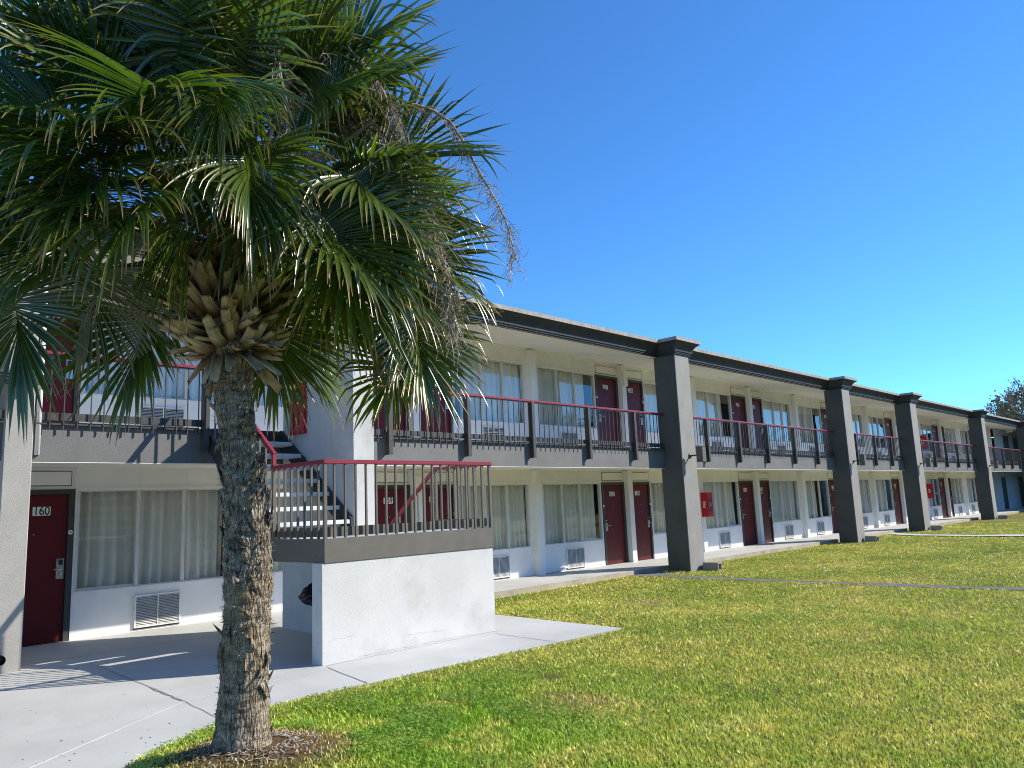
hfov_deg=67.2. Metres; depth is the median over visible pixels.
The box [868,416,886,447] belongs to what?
window
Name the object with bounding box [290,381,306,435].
extinguisher cabinet
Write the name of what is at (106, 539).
curtain
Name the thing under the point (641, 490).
door
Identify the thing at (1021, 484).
door
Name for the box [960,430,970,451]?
window
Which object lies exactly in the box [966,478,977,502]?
window
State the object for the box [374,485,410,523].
door
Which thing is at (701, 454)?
wall lamp
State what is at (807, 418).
curtain
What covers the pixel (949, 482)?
door
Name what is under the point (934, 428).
door
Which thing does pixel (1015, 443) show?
door
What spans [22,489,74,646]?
door
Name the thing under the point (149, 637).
walkway
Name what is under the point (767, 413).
curtain
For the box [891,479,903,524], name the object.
door
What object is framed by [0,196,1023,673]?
motel
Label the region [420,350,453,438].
door
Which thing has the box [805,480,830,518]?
window
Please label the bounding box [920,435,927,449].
extinguisher box
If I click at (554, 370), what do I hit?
window
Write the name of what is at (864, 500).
window
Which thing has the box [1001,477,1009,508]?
door
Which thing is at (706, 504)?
extinguisher box
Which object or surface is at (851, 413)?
window
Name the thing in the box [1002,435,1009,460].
door
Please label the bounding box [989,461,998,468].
wall lamp
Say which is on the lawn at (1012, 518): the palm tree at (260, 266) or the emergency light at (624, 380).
the palm tree at (260, 266)
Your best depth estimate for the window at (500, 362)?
17.86 m
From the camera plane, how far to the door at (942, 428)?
43.14 m
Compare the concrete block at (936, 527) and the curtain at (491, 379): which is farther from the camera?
the concrete block at (936, 527)
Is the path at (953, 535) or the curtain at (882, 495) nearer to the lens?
the path at (953, 535)
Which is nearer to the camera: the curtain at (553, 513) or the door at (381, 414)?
the door at (381, 414)
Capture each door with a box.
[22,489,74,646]
[34,292,79,422]
[373,350,408,436]
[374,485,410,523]
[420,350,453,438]
[425,484,453,521]
[594,374,620,445]
[601,482,628,564]
[626,379,646,447]
[633,482,654,560]
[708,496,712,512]
[730,395,748,451]
[738,481,757,545]
[752,398,765,452]
[759,480,774,542]
[820,408,829,451]
[828,479,838,532]
[884,418,895,455]
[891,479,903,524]
[931,425,940,457]
[938,478,948,517]
[941,427,944,441]
[948,478,954,516]
[974,478,979,512]
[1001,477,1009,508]
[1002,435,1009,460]
[1012,436,1018,463]
[1018,476,1023,506]
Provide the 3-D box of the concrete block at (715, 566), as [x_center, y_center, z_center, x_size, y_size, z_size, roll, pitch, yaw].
[4.787,4.355,18.385,0.400,0.200,0.200,-11,-12,42]
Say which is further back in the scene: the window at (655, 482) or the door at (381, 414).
the window at (655, 482)
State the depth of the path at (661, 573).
14.83 m
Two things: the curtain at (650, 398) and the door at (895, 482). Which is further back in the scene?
the door at (895, 482)
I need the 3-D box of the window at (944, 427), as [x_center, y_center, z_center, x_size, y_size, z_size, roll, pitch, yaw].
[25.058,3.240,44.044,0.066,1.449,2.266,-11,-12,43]
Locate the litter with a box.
[169,726,349,767]
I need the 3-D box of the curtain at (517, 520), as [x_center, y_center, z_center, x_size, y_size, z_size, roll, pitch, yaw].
[-0.467,2.998,17.250,0.166,1.520,2.229,-11,-12,43]
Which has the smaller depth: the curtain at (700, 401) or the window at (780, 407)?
the curtain at (700, 401)
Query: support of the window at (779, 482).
in the motel
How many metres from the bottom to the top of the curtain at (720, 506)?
1.520 m
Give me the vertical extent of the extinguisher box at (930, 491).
0.720 m
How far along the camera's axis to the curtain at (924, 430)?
41.05 m
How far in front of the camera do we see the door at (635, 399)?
21.76 m
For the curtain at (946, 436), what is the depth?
44.22 m
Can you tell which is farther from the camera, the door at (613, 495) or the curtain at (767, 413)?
the curtain at (767, 413)
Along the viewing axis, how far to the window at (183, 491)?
11.69 m
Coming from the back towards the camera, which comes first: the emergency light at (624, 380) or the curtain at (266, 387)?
the emergency light at (624, 380)
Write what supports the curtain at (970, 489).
attached to the motel
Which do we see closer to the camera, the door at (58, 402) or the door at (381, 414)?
the door at (58, 402)
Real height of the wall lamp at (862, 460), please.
0.365 m
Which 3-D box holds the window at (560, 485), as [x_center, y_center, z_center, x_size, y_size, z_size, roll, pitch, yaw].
[1.517,3.201,19.127,0.066,1.449,2.266,-11,-12,43]
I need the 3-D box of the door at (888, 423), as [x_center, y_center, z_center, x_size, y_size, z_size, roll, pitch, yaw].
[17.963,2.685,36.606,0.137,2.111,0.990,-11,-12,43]
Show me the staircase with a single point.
(386, 587)
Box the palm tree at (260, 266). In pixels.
[0,0,528,754]
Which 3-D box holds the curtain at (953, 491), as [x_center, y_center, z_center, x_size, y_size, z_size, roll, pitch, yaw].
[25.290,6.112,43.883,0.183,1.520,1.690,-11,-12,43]
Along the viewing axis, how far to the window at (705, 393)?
25.06 m
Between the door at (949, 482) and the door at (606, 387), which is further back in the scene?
the door at (949, 482)
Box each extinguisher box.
[700,492,713,516]
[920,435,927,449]
[926,484,934,497]
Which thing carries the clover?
on the lawn at (1012, 518)
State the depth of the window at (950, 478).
43.82 m
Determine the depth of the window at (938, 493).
40.57 m
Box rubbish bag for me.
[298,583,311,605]
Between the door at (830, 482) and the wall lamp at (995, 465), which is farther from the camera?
the wall lamp at (995, 465)
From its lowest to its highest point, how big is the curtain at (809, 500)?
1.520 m
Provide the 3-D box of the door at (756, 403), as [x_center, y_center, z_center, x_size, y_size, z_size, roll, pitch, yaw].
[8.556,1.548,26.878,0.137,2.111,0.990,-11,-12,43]
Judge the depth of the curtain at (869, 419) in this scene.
35.30 m
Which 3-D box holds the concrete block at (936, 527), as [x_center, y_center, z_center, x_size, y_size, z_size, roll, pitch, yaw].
[17.206,5.833,31.232,0.200,0.200,0.400,6,-13,-44]
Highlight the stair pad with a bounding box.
[0,614,621,767]
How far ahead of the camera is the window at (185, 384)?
12.51 m
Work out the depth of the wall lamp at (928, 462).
31.45 m
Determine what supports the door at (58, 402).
in the motel
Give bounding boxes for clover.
[126,641,890,767]
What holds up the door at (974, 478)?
in the motel
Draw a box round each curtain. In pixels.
[76,490,221,588]
[88,303,213,400]
[260,334,347,405]
[268,489,282,570]
[459,357,520,422]
[459,485,526,548]
[538,368,583,425]
[543,484,595,543]
[644,384,658,430]
[651,483,665,532]
[696,391,723,435]
[703,482,735,527]
[762,401,787,440]
[770,481,795,520]
[798,406,811,442]
[805,481,817,517]
[851,414,861,445]
[859,480,869,512]
[868,417,872,446]
[876,480,886,510]
[920,424,927,450]
[944,428,954,451]
[951,479,961,502]
[966,478,973,501]
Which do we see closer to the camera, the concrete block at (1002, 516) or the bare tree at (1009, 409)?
the concrete block at (1002, 516)
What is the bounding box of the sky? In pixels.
[0,0,1023,437]
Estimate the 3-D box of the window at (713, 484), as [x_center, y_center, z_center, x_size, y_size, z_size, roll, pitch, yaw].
[6.643,3.821,24.428,0.066,1.449,2.266,-11,-12,43]
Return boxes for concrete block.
[703,562,721,570]
[865,536,879,541]
[930,525,942,529]
[998,515,1007,518]
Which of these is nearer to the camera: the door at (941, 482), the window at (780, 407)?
the window at (780, 407)
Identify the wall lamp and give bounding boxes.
[689,447,706,461]
[853,455,866,465]
[920,458,931,466]
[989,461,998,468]
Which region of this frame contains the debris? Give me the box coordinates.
[22,686,218,763]
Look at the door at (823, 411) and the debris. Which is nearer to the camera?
the debris
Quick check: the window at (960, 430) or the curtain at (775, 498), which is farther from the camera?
the window at (960, 430)
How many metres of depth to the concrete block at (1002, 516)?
39.35 m
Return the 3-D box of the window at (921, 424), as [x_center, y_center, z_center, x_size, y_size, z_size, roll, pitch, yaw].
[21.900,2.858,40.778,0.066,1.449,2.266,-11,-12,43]
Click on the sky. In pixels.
(824, 188)
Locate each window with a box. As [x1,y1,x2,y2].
[73,489,225,591]
[82,304,213,401]
[452,356,525,422]
[456,484,530,549]
[537,367,596,427]
[542,483,603,544]
[643,382,658,432]
[650,482,665,533]
[696,390,732,437]
[703,481,740,528]
[762,400,791,441]
[769,481,800,521]
[797,405,822,443]
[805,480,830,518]
[851,413,864,446]
[861,480,872,512]
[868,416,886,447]
[875,479,894,511]
[921,424,932,451]
[928,479,940,506]
[944,427,956,452]
[950,478,964,503]
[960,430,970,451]
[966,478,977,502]
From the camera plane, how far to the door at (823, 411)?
31.22 m
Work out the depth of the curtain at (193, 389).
12.47 m
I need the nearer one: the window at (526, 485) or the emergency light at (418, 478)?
the emergency light at (418, 478)
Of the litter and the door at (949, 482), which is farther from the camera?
the door at (949, 482)
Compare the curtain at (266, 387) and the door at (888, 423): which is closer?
the curtain at (266, 387)
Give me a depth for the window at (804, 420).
30.36 m
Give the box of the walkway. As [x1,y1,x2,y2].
[21,507,1023,665]
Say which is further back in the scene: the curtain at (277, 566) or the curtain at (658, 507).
the curtain at (658, 507)
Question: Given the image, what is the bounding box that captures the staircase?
[208,346,495,665]
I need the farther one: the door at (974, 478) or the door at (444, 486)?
the door at (974, 478)
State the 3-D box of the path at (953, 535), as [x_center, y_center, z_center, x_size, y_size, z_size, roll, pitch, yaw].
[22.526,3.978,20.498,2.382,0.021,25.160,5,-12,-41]
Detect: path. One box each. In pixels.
[629,570,1023,589]
[889,533,1023,535]
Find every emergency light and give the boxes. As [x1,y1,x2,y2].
[415,475,421,492]
[622,373,627,385]
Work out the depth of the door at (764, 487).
26.58 m
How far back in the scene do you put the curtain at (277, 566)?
13.46 m
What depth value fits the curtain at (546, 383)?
19.58 m
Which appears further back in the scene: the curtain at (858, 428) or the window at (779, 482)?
the curtain at (858, 428)
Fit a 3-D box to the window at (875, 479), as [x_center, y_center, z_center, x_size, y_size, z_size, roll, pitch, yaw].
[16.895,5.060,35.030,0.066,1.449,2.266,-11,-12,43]
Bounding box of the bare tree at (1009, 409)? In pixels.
[984,378,1023,420]
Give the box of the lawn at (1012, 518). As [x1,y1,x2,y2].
[132,512,1023,767]
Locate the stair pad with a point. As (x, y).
(175, 685)
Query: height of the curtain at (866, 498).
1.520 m
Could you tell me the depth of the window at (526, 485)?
17.47 m
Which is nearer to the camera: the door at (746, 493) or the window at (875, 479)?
the door at (746, 493)
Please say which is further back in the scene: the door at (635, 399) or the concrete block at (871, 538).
the concrete block at (871, 538)
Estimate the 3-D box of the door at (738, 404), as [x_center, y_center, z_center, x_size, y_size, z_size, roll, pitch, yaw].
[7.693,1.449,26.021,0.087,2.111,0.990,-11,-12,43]
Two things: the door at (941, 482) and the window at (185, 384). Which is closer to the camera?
the window at (185, 384)

